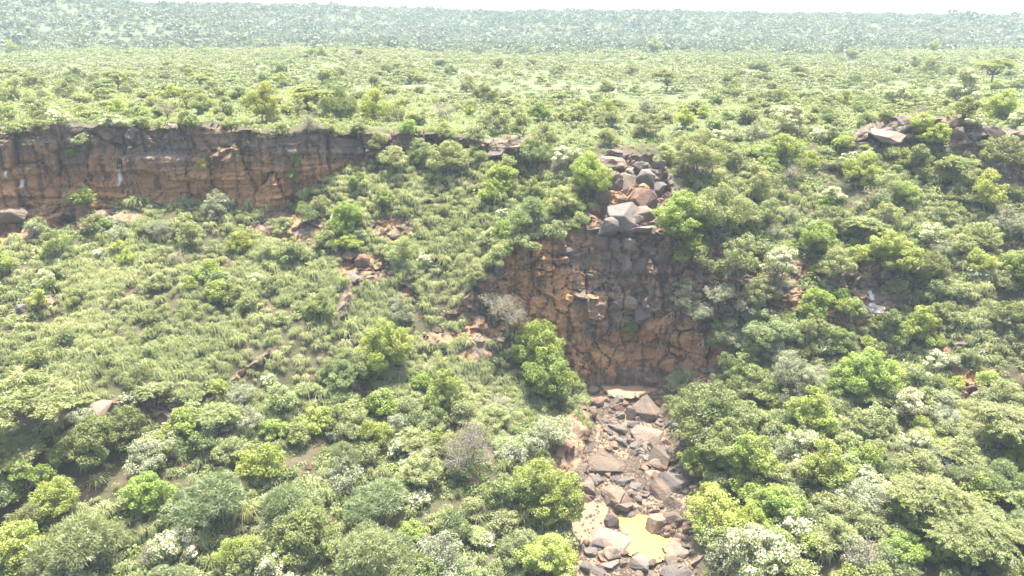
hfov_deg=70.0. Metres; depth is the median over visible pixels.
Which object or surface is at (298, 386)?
acacia tree
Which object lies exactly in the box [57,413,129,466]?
dense bush
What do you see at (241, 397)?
silver bush
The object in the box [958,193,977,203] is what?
spreading bush
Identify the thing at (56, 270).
thorn bush
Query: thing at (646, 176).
boulder
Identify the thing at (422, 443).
acacia tree
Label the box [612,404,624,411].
stone
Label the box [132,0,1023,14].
sky
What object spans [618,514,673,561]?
pool water
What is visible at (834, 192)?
flowering bush
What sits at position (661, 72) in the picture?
acacia tree
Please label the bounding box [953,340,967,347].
boulder
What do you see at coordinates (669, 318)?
hanging roots
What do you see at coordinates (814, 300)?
leafy bush
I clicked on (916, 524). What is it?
light leafed bush
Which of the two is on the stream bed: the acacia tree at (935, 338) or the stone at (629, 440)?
the stone at (629, 440)
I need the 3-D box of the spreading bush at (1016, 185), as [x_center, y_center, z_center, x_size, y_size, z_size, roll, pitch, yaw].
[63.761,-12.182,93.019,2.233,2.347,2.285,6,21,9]
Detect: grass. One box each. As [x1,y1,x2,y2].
[0,112,1008,426]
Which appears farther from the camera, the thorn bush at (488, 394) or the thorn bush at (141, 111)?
the thorn bush at (141, 111)
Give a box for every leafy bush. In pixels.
[0,519,51,575]
[44,438,82,465]
[62,147,78,160]
[65,187,97,211]
[96,216,114,227]
[117,470,177,513]
[131,431,172,457]
[160,404,201,434]
[258,419,289,441]
[266,534,303,564]
[286,155,300,167]
[286,168,299,185]
[298,406,332,434]
[327,201,362,235]
[334,234,362,248]
[353,317,413,378]
[361,388,400,416]
[371,188,394,206]
[393,518,429,541]
[398,119,420,142]
[407,371,432,389]
[424,368,470,412]
[426,426,452,452]
[482,164,518,191]
[489,220,510,238]
[500,242,515,260]
[508,318,566,378]
[511,457,585,526]
[520,487,549,511]
[521,352,575,399]
[526,101,551,120]
[620,317,638,338]
[652,190,711,248]
[673,230,708,262]
[676,446,718,476]
[719,430,785,499]
[737,363,745,378]
[745,147,757,156]
[745,485,806,529]
[746,520,793,571]
[753,156,780,172]
[753,421,766,433]
[771,240,794,250]
[776,423,804,441]
[782,311,802,320]
[783,385,838,433]
[788,438,856,489]
[794,220,838,257]
[794,530,832,558]
[796,287,836,318]
[817,195,835,208]
[826,346,906,395]
[830,287,850,300]
[830,562,860,575]
[831,135,855,149]
[834,297,868,320]
[847,229,925,277]
[847,441,883,465]
[877,529,931,563]
[879,487,903,505]
[895,305,947,346]
[907,112,952,143]
[918,428,936,440]
[920,522,982,563]
[959,467,1009,502]
[976,457,1023,491]
[979,423,1022,447]
[998,250,1023,282]
[1002,436,1023,470]
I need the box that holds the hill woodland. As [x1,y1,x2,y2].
[0,0,1023,54]
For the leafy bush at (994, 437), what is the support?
on the ground at (560, 453)
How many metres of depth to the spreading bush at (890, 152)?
96.50 m
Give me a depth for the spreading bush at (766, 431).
72.65 m
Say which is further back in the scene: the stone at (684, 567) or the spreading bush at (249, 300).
the spreading bush at (249, 300)
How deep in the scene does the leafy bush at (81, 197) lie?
89.97 m
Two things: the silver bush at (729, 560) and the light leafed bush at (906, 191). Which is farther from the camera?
the light leafed bush at (906, 191)
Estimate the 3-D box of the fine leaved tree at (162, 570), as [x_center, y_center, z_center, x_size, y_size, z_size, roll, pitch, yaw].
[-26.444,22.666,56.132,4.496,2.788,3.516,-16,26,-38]
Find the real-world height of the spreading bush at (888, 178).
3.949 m
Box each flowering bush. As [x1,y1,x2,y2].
[32,268,54,285]
[44,106,70,127]
[60,64,87,77]
[60,563,98,575]
[92,247,108,260]
[98,113,127,132]
[118,391,140,404]
[146,522,198,561]
[200,420,231,438]
[202,193,235,213]
[245,272,262,282]
[252,551,289,575]
[259,373,278,384]
[276,571,304,575]
[386,438,405,455]
[398,459,411,470]
[406,488,431,508]
[416,252,431,263]
[474,531,497,549]
[496,208,508,215]
[551,145,582,168]
[710,129,733,145]
[721,522,794,575]
[738,550,769,575]
[759,240,798,285]
[769,102,808,133]
[774,529,809,562]
[776,507,817,539]
[780,425,818,457]
[782,452,807,464]
[809,125,828,140]
[817,339,836,355]
[819,185,847,200]
[827,487,851,499]
[839,151,856,166]
[855,464,884,487]
[860,148,877,164]
[877,480,892,499]
[882,82,914,104]
[887,388,925,420]
[895,426,932,454]
[897,386,925,409]
[900,455,930,472]
[912,267,931,278]
[918,221,949,247]
[922,349,960,368]
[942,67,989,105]
[961,114,986,131]
[967,265,990,276]
[1005,556,1022,572]
[1007,107,1023,125]
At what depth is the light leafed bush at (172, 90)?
119.05 m
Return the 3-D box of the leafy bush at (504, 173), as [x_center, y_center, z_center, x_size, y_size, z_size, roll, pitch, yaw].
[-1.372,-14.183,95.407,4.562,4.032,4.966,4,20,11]
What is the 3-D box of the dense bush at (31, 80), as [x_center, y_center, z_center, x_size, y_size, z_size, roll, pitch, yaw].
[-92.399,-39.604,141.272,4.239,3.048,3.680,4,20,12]
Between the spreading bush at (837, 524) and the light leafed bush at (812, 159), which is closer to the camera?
the spreading bush at (837, 524)
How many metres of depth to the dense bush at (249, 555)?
56.81 m
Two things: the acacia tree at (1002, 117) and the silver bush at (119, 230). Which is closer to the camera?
the silver bush at (119, 230)
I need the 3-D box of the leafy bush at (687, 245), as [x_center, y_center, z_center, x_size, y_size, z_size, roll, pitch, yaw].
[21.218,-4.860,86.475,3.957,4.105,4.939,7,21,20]
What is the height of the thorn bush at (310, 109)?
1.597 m
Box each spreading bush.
[0,75,31,100]
[0,473,26,507]
[5,428,26,446]
[22,96,41,103]
[23,216,47,232]
[27,99,51,112]
[35,569,59,575]
[49,79,75,97]
[71,74,81,80]
[77,213,106,234]
[77,255,87,261]
[88,71,102,78]
[91,87,112,100]
[119,83,133,92]
[123,77,139,87]
[134,216,151,224]
[134,220,156,235]
[142,243,152,249]
[143,96,157,107]
[145,272,171,289]
[151,98,169,108]
[155,500,188,528]
[169,212,192,232]
[175,220,202,248]
[181,400,202,420]
[198,270,231,295]
[214,112,227,120]
[217,96,231,103]
[222,74,239,82]
[234,290,259,312]
[250,243,281,267]
[264,381,298,410]
[265,216,292,233]
[277,79,289,88]
[290,99,301,107]
[290,107,307,117]
[291,476,331,501]
[309,196,327,210]
[334,407,368,439]
[336,66,347,76]
[353,228,368,238]
[354,440,380,466]
[367,131,388,154]
[368,556,405,575]
[372,387,396,407]
[375,145,407,169]
[382,237,416,269]
[383,96,409,119]
[388,396,429,424]
[394,452,443,486]
[399,94,411,97]
[406,137,433,159]
[416,64,428,74]
[425,140,472,174]
[426,503,452,532]
[433,96,448,103]
[434,121,455,140]
[445,556,492,575]
[447,399,476,425]
[451,103,461,111]
[451,390,475,405]
[458,496,485,519]
[459,74,475,83]
[463,143,487,164]
[463,419,486,436]
[465,264,488,285]
[476,105,511,133]
[477,402,510,430]
[478,226,502,245]
[484,243,509,273]
[494,153,516,167]
[497,527,541,567]
[501,477,531,490]
[507,109,519,117]
[509,112,533,134]
[509,233,542,257]
[513,135,551,170]
[514,105,525,112]
[529,121,555,150]
[533,399,556,411]
[544,220,566,242]
[545,185,577,213]
[548,383,572,404]
[549,134,560,142]
[569,211,590,234]
[593,110,606,117]
[597,127,620,145]
[628,84,642,92]
[629,112,668,136]
[646,38,662,50]
[652,143,679,163]
[666,226,691,246]
[672,129,728,180]
[685,101,697,111]
[689,247,719,277]
[693,522,729,554]
[694,182,751,248]
[696,127,717,142]
[706,317,739,349]
[714,143,749,169]
[714,232,760,279]
[726,200,763,228]
[730,87,744,97]
[730,393,751,405]
[737,161,781,202]
[741,273,783,308]
[741,308,801,348]
[747,352,766,366]
[753,409,777,435]
[754,196,784,223]
[756,144,776,159]
[758,420,785,444]
[771,368,799,387]
[775,459,817,497]
[786,318,820,353]
[787,486,816,520]
[788,398,835,435]
[789,456,831,489]
[800,127,816,136]
[804,385,826,392]
[804,491,847,525]
[808,105,820,113]
[814,101,829,104]
[816,244,857,281]
[816,513,857,553]
[823,124,835,130]
[823,396,840,410]
[827,159,847,170]
[828,206,844,217]
[832,497,879,539]
[837,344,859,356]
[841,451,864,475]
[842,407,892,437]
[845,48,859,58]
[850,101,865,113]
[854,513,886,537]
[862,402,898,430]
[866,201,904,230]
[870,521,912,553]
[871,169,903,195]
[871,191,895,205]
[878,104,892,112]
[879,559,903,575]
[881,103,896,109]
[882,144,909,160]
[887,160,902,169]
[893,448,943,479]
[904,92,921,100]
[907,225,925,238]
[908,55,923,66]
[912,288,927,301]
[917,57,943,71]
[917,434,938,449]
[918,386,961,414]
[920,155,940,162]
[920,508,963,540]
[922,173,943,183]
[923,279,951,301]
[928,206,952,221]
[931,222,949,230]
[934,151,950,159]
[934,419,972,438]
[939,569,972,575]
[941,65,958,75]
[943,103,955,111]
[948,232,979,255]
[949,214,965,223]
[951,433,981,459]
[957,221,1004,249]
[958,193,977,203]
[960,348,986,361]
[976,139,992,150]
[977,378,1023,406]
[977,535,1006,567]
[979,135,1023,172]
[981,556,1009,575]
[992,270,1019,291]
[998,323,1023,340]
[999,334,1023,347]
[1005,183,1023,195]
[1005,184,1023,196]
[1007,78,1023,90]
[1008,193,1023,200]
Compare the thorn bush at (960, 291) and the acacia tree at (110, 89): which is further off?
the acacia tree at (110, 89)
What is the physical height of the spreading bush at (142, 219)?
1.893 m
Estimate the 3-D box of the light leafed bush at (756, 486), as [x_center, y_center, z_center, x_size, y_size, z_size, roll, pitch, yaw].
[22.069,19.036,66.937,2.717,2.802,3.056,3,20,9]
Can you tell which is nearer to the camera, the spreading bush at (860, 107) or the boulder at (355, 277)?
the boulder at (355, 277)
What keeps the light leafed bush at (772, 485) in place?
on the ground at (560, 453)
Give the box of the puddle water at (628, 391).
[602,384,657,398]
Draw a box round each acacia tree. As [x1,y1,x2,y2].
[0,102,14,107]
[0,363,75,443]
[0,428,48,472]
[7,68,21,72]
[18,72,34,76]
[65,391,102,406]
[78,109,100,117]
[95,78,114,83]
[98,102,114,105]
[99,69,136,89]
[104,88,117,93]
[128,381,174,406]
[150,106,164,115]
[159,61,174,68]
[186,74,211,85]
[187,88,203,93]
[193,402,241,437]
[198,66,213,71]
[198,71,215,81]
[222,77,239,81]
[234,208,250,213]
[257,72,274,76]
[284,84,334,107]
[293,381,320,396]
[301,48,319,56]
[347,47,362,52]
[373,70,387,74]
[390,63,402,67]
[391,424,430,448]
[392,67,422,78]
[396,432,442,456]
[413,395,430,407]
[421,196,431,201]
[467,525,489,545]
[490,433,522,455]
[498,97,514,103]
[513,364,529,383]
[526,58,540,63]
[530,174,543,180]
[536,74,547,79]
[549,92,571,103]
[582,100,595,106]
[649,68,683,92]
[744,91,759,95]
[744,384,779,405]
[757,125,770,130]
[764,357,776,364]
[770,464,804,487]
[775,100,791,104]
[790,72,804,75]
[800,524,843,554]
[808,264,822,272]
[822,73,836,77]
[830,155,843,159]
[845,215,891,238]
[847,391,879,408]
[855,388,892,404]
[859,143,877,149]
[879,468,989,532]
[896,101,914,105]
[916,101,936,106]
[917,333,938,341]
[923,509,1023,573]
[930,435,963,457]
[934,156,981,184]
[938,99,954,103]
[951,451,990,466]
[964,501,1008,523]
[968,400,1023,451]
[972,58,1021,82]
[983,91,1001,97]
[993,516,1023,556]
[996,114,1010,120]
[1000,487,1023,507]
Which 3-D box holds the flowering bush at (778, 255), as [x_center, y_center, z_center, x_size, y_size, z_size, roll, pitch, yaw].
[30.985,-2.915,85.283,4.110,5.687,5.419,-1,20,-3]
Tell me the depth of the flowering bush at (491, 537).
62.87 m
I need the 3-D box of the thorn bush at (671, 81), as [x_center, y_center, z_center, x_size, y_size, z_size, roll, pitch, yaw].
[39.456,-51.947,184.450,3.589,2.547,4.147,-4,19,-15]
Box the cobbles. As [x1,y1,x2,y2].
[570,394,692,573]
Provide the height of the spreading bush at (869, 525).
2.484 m
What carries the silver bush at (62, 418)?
on the ground at (560, 453)
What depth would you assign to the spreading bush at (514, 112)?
116.07 m
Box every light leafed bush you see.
[0,249,13,276]
[0,459,57,501]
[4,40,19,50]
[25,289,48,311]
[28,475,80,523]
[106,98,127,111]
[108,239,130,251]
[116,248,135,263]
[120,75,130,84]
[123,238,137,244]
[161,83,182,99]
[181,274,197,291]
[183,67,196,77]
[192,258,224,279]
[194,159,208,171]
[206,279,229,302]
[207,378,226,394]
[211,534,262,574]
[225,231,242,247]
[229,230,252,252]
[235,448,263,479]
[241,80,280,121]
[251,442,286,481]
[273,72,290,81]
[313,44,326,55]
[343,161,359,173]
[355,419,394,447]
[358,87,389,120]
[412,149,433,167]
[462,105,475,115]
[478,182,501,204]
[511,532,577,575]
[550,545,578,562]
[567,371,580,388]
[568,200,586,213]
[569,150,613,192]
[576,98,590,106]
[598,99,615,111]
[673,107,696,128]
[683,485,744,531]
[690,513,718,536]
[697,105,710,116]
[697,481,719,499]
[707,175,720,186]
[733,498,770,531]
[739,482,764,506]
[760,482,781,507]
[764,133,807,165]
[766,393,785,409]
[781,91,792,100]
[805,150,819,166]
[815,430,830,449]
[835,89,854,104]
[841,151,881,187]
[861,335,876,346]
[876,373,905,396]
[883,230,896,242]
[889,180,922,203]
[894,503,929,532]
[906,86,915,92]
[909,415,931,430]
[919,244,932,253]
[927,39,941,50]
[932,437,952,444]
[943,155,965,171]
[945,375,965,389]
[966,247,1001,271]
[969,168,1009,210]
[974,370,1000,387]
[980,88,1023,121]
[980,137,994,154]
[987,79,1004,90]
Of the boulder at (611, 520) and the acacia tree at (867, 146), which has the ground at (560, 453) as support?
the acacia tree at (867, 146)
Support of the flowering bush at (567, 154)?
on the ground at (560, 453)
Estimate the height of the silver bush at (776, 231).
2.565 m
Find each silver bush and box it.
[24,219,48,242]
[52,541,96,574]
[60,397,84,422]
[64,403,114,423]
[104,223,130,240]
[122,430,175,475]
[142,218,170,240]
[199,189,233,220]
[223,383,255,403]
[231,403,265,433]
[234,404,259,422]
[325,422,358,439]
[325,456,363,493]
[386,414,413,437]
[387,292,415,324]
[409,448,440,482]
[416,529,473,575]
[494,438,527,466]
[519,415,575,451]
[634,94,661,113]
[668,278,703,315]
[685,299,714,327]
[701,281,735,310]
[704,536,747,572]
[716,328,751,354]
[717,290,766,328]
[742,120,769,139]
[761,336,785,361]
[762,239,771,249]
[765,436,789,459]
[766,223,787,238]
[771,349,829,404]
[780,206,799,219]
[827,476,891,511]
[840,532,869,569]
[849,301,869,324]
[871,143,883,154]
[876,213,889,223]
[922,404,962,423]
[926,447,954,476]
[927,389,957,416]
[929,238,954,257]
[983,203,1023,240]
[998,336,1016,347]
[1015,326,1023,335]
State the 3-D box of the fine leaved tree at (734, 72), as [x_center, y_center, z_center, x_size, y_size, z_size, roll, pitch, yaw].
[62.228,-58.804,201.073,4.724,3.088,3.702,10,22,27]
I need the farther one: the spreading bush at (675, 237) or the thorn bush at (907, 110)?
the thorn bush at (907, 110)
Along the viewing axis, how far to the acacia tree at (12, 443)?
63.14 m
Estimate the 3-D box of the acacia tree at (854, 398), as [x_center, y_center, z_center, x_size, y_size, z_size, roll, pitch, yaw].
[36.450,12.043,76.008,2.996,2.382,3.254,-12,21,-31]
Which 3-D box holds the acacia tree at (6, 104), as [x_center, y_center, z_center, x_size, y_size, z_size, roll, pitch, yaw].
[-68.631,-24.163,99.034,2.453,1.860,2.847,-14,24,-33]
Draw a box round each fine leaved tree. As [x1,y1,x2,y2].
[0,564,11,575]
[19,508,131,575]
[35,90,49,96]
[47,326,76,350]
[62,75,81,85]
[73,105,90,111]
[120,363,150,389]
[128,102,140,108]
[146,564,196,575]
[162,435,186,456]
[167,467,246,532]
[187,93,217,112]
[234,535,267,566]
[258,73,270,80]
[258,480,328,538]
[278,105,293,114]
[295,101,312,107]
[296,203,319,224]
[307,183,323,195]
[310,98,320,103]
[316,84,359,118]
[326,440,364,479]
[327,388,360,407]
[331,519,417,575]
[335,560,365,575]
[341,476,410,524]
[380,64,391,72]
[384,560,417,575]
[435,509,474,542]
[464,101,476,108]
[507,195,551,229]
[525,427,545,438]
[595,112,621,126]
[612,99,624,106]
[626,114,639,121]
[719,111,734,117]
[722,83,735,94]
[728,132,744,141]
[729,569,753,575]
[731,69,745,75]
[747,101,760,109]
[757,163,774,175]
[761,408,798,428]
[772,172,786,179]
[781,57,795,66]
[789,225,806,237]
[819,108,840,119]
[820,218,836,227]
[831,120,844,127]
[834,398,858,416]
[849,224,867,232]
[850,93,877,104]
[855,112,879,123]
[860,541,923,575]
[872,153,886,164]
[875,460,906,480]
[914,375,961,397]
[922,71,936,78]
[933,167,955,180]
[945,463,991,494]
[1004,396,1023,405]
[1009,507,1023,519]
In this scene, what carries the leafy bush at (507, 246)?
on the ground at (560, 453)
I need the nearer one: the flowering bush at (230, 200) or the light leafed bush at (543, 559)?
the light leafed bush at (543, 559)
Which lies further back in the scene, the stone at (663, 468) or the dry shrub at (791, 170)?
the dry shrub at (791, 170)
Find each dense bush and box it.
[0,373,10,383]
[0,461,32,491]
[2,498,57,535]
[17,342,49,372]
[20,75,44,85]
[34,274,59,294]
[37,228,75,260]
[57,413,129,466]
[102,403,149,440]
[184,429,221,455]
[214,280,241,305]
[220,547,258,575]
[265,498,340,566]
[276,464,300,481]
[277,242,309,262]
[285,420,310,443]
[302,292,333,320]
[313,230,336,248]
[316,346,371,390]
[323,405,350,435]
[347,171,366,189]
[406,113,426,124]
[410,555,446,575]
[423,405,447,426]
[473,82,499,103]
[477,476,523,508]
[486,355,503,368]
[516,178,544,200]
[597,79,616,92]
[664,395,682,411]
[669,380,761,445]
[692,100,704,113]
[693,415,775,470]
[709,351,743,386]
[716,72,740,93]
[723,374,752,403]
[726,466,750,478]
[731,342,764,369]
[734,363,782,400]
[748,243,768,259]
[766,88,788,102]
[768,311,799,341]
[773,484,807,505]
[776,343,812,360]
[786,238,798,246]
[797,308,828,341]
[805,487,848,510]
[815,502,838,519]
[816,326,856,353]
[834,216,861,238]
[860,561,892,575]
[864,341,887,357]
[867,308,910,345]
[885,492,933,528]
[894,143,936,177]
[900,367,943,389]
[911,250,951,279]
[932,300,966,319]
[942,191,960,200]
[950,95,983,117]
[990,300,1023,329]
[1002,557,1023,575]
[1014,491,1023,508]
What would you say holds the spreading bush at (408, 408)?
on the ground at (560, 453)
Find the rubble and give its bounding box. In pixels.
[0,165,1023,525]
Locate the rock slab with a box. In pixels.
[588,526,630,554]
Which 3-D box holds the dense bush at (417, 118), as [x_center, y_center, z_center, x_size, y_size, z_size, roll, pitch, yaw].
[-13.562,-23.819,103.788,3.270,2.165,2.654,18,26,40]
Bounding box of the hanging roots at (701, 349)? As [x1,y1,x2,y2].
[696,340,706,363]
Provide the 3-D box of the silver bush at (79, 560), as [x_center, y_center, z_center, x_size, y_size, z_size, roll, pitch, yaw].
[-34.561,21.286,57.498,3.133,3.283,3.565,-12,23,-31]
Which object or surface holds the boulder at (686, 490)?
on the stream bed
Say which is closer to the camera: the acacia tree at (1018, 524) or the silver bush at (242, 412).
the acacia tree at (1018, 524)
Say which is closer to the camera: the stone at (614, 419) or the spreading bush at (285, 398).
the spreading bush at (285, 398)
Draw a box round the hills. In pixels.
[0,0,1023,53]
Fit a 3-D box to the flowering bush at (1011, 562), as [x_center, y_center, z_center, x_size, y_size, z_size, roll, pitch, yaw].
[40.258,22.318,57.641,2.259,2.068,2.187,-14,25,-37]
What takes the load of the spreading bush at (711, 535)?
on the ground at (560, 453)
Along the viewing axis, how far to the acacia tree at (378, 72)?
179.63 m
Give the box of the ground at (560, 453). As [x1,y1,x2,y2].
[0,117,1023,575]
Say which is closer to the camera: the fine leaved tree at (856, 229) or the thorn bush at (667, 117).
the fine leaved tree at (856, 229)
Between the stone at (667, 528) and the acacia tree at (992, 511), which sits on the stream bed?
the stone at (667, 528)
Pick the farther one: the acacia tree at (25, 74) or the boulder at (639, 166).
the acacia tree at (25, 74)
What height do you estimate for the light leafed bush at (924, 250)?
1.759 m
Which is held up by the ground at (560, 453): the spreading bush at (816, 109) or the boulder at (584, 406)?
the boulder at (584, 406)
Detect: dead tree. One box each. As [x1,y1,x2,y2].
[565,439,579,450]
[733,292,777,330]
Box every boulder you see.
[0,207,28,221]
[16,304,28,312]
[90,399,114,418]
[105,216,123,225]
[347,272,360,283]
[354,253,369,268]
[381,133,391,143]
[486,151,503,157]
[502,145,522,150]
[564,519,571,529]
[578,403,588,409]
[579,561,590,574]
[580,481,595,495]
[581,411,589,419]
[583,547,597,555]
[586,453,625,474]
[588,397,600,407]
[588,408,596,419]
[590,234,607,249]
[591,565,605,575]
[592,539,604,547]
[596,189,610,204]
[597,156,627,168]
[598,217,618,236]
[600,252,610,261]
[600,559,618,569]
[601,204,611,216]
[602,419,609,423]
[602,484,624,506]
[604,513,619,528]
[606,149,622,154]
[606,171,620,181]
[607,202,638,233]
[608,238,619,249]
[608,299,622,311]
[609,435,618,442]
[611,178,623,190]
[613,424,626,433]
[614,153,626,158]
[615,412,624,418]
[618,439,626,446]
[620,255,632,272]
[621,167,633,172]
[621,509,635,517]
[622,173,635,194]
[624,238,636,250]
[624,295,638,308]
[626,405,635,420]
[626,554,648,571]
[627,274,640,286]
[628,188,656,208]
[630,442,640,448]
[630,481,644,491]
[631,225,654,231]
[631,425,662,441]
[632,395,659,422]
[633,161,648,171]
[633,495,641,502]
[634,214,643,224]
[635,305,649,324]
[636,169,654,186]
[637,257,647,273]
[638,206,655,221]
[640,242,655,250]
[641,492,649,497]
[643,569,657,575]
[644,470,659,480]
[645,513,666,533]
[647,226,661,235]
[647,446,671,466]
[649,160,665,168]
[649,478,672,500]
[650,508,659,512]
[651,181,666,194]
[659,562,691,575]
[662,439,670,445]
[662,495,681,508]
[663,511,683,527]
[664,192,670,199]
[664,416,672,427]
[664,541,689,558]
[664,553,677,564]
[670,422,678,430]
[671,465,682,473]
[671,537,680,542]
[679,439,690,447]
[682,465,701,477]
[683,485,690,493]
[690,552,704,564]
[848,141,871,148]
[868,128,905,143]
[904,132,915,138]
[950,126,964,139]
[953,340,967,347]
[961,384,979,391]
[967,391,978,399]
[976,346,988,354]
[984,126,1005,139]
[1010,130,1023,142]
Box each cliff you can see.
[0,113,1023,242]
[30,202,997,427]
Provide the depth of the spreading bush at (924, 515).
61.19 m
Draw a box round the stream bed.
[565,369,701,575]
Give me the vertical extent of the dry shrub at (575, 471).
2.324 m
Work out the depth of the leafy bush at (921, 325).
80.94 m
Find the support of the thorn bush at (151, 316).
on the ground at (560, 453)
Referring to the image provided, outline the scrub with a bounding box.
[0,37,1023,142]
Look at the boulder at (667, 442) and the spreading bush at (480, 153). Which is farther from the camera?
the spreading bush at (480, 153)
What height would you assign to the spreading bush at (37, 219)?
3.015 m
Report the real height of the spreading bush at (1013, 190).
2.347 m
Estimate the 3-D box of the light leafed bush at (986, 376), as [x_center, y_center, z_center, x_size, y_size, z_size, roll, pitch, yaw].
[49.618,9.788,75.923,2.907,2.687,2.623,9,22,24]
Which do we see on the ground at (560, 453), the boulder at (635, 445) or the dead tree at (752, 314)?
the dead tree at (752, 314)
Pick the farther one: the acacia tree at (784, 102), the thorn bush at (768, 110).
the acacia tree at (784, 102)
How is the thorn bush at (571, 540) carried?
on the ground at (560, 453)
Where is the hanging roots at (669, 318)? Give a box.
[654,311,675,326]
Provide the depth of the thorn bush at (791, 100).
131.43 m
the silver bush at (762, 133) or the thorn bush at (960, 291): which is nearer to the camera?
the thorn bush at (960, 291)
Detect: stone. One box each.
[579,463,587,473]
[582,539,589,545]
[583,494,590,502]
[587,385,599,394]
[591,473,603,483]
[596,449,606,455]
[597,555,608,562]
[598,396,608,406]
[603,402,610,409]
[604,447,612,452]
[604,546,620,560]
[609,418,618,423]
[609,441,617,448]
[610,475,618,483]
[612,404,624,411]
[614,394,624,403]
[614,503,632,511]
[618,476,629,486]
[619,559,626,566]
[621,492,630,502]
[622,400,628,406]
[625,437,634,443]
[626,489,633,495]
[627,421,635,427]
[628,476,634,481]
[631,491,637,498]
[635,570,643,575]
[639,464,648,470]
[642,441,648,449]
[643,376,652,384]
[643,454,648,460]
[647,438,661,448]
[648,458,660,469]
[648,558,655,566]
[651,471,659,479]
[654,400,660,405]
[655,395,663,400]
[656,528,663,533]
[658,464,667,471]
[658,471,692,492]
[662,525,671,532]
[669,459,676,465]
[680,534,689,541]
[680,563,686,569]
[681,542,688,549]
[682,523,691,534]
[688,549,694,554]
[689,485,698,492]
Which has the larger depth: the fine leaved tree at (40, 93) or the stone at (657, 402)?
the fine leaved tree at (40, 93)
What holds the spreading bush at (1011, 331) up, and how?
on the ground at (560, 453)
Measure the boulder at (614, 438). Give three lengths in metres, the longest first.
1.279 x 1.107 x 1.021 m
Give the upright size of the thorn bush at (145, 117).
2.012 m
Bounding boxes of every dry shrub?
[135,542,155,566]
[154,100,177,118]
[167,250,190,262]
[257,126,277,144]
[300,112,321,132]
[430,103,457,117]
[437,419,494,473]
[476,293,506,312]
[482,392,515,415]
[487,293,530,332]
[570,465,582,476]
[771,275,792,288]
[780,165,803,184]
[838,534,889,571]
[864,186,892,205]
[916,104,927,110]
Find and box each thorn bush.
[0,105,17,120]
[1,122,22,138]
[2,567,37,575]
[12,424,38,440]
[24,119,46,134]
[28,110,47,121]
[37,266,62,278]
[59,287,89,307]
[70,133,89,148]
[71,94,92,102]
[84,81,105,94]
[111,494,133,510]
[124,105,148,116]
[130,114,150,125]
[133,117,147,129]
[134,107,149,116]
[136,91,151,98]
[139,309,163,326]
[150,539,182,564]
[153,121,166,132]
[153,427,183,442]
[157,71,170,78]
[159,83,172,91]
[167,100,183,110]
[177,110,190,125]
[178,64,191,71]
[178,92,202,107]
[180,87,190,93]
[181,113,202,131]
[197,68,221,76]
[200,80,218,90]
[208,86,226,98]
[210,436,254,463]
[212,102,233,116]
[219,120,237,129]
[227,85,245,98]
[238,99,251,109]
[255,526,279,552]
[261,276,278,292]
[261,552,291,575]
[272,310,288,323]
[273,96,283,103]
[275,61,288,72]
[275,123,289,138]
[289,76,299,80]
[301,106,316,113]
[316,67,337,89]
[316,535,351,575]
[317,206,332,216]
[321,370,342,384]
[323,123,341,138]
[332,71,343,80]
[334,396,367,427]
[349,124,365,136]
[351,122,364,139]
[352,90,367,98]
[368,74,381,88]
[378,82,388,87]
[383,86,398,94]
[400,96,410,106]
[402,61,414,68]
[413,74,429,83]
[413,85,425,92]
[416,411,447,433]
[432,59,449,66]
[434,443,473,478]
[444,64,458,73]
[444,163,456,170]
[459,81,475,91]
[466,126,486,143]
[472,86,485,96]
[478,390,492,400]
[484,507,518,535]
[486,58,496,67]
[490,90,505,100]
[491,501,517,516]
[492,58,503,68]
[530,99,544,104]
[542,529,579,550]
[548,65,563,75]
[557,112,568,120]
[558,64,568,71]
[563,90,574,94]
[565,103,589,120]
[589,94,602,101]
[620,63,639,74]
[658,112,673,121]
[661,77,675,83]
[678,104,695,113]
[687,74,698,78]
[699,476,729,496]
[702,469,735,491]
[706,119,725,129]
[708,94,725,105]
[734,557,751,572]
[736,70,749,75]
[736,108,760,123]
[746,59,771,72]
[746,94,762,103]
[757,72,772,79]
[760,91,768,97]
[760,101,774,107]
[763,107,776,116]
[766,81,778,88]
[770,134,793,146]
[781,555,821,575]
[786,98,800,104]
[790,64,808,72]
[792,331,808,348]
[796,90,811,97]
[801,112,818,121]
[804,479,824,493]
[812,90,823,95]
[813,104,830,112]
[817,126,842,143]
[820,96,836,108]
[827,93,840,99]
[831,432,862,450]
[837,122,850,130]
[840,350,857,360]
[841,79,853,86]
[846,74,862,82]
[860,99,874,108]
[865,438,888,457]
[868,391,891,406]
[878,109,897,124]
[881,279,909,295]
[890,65,905,73]
[890,173,908,180]
[898,158,920,167]
[899,109,915,115]
[906,97,921,105]
[914,159,936,173]
[932,105,943,111]
[941,200,967,214]
[942,310,973,330]
[945,283,973,300]
[963,457,989,466]
[968,389,1000,411]
[1002,70,1019,76]
[1005,53,1020,58]
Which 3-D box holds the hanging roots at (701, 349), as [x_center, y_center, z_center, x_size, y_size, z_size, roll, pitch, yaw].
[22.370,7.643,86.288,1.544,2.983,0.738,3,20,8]
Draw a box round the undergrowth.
[0,110,1023,575]

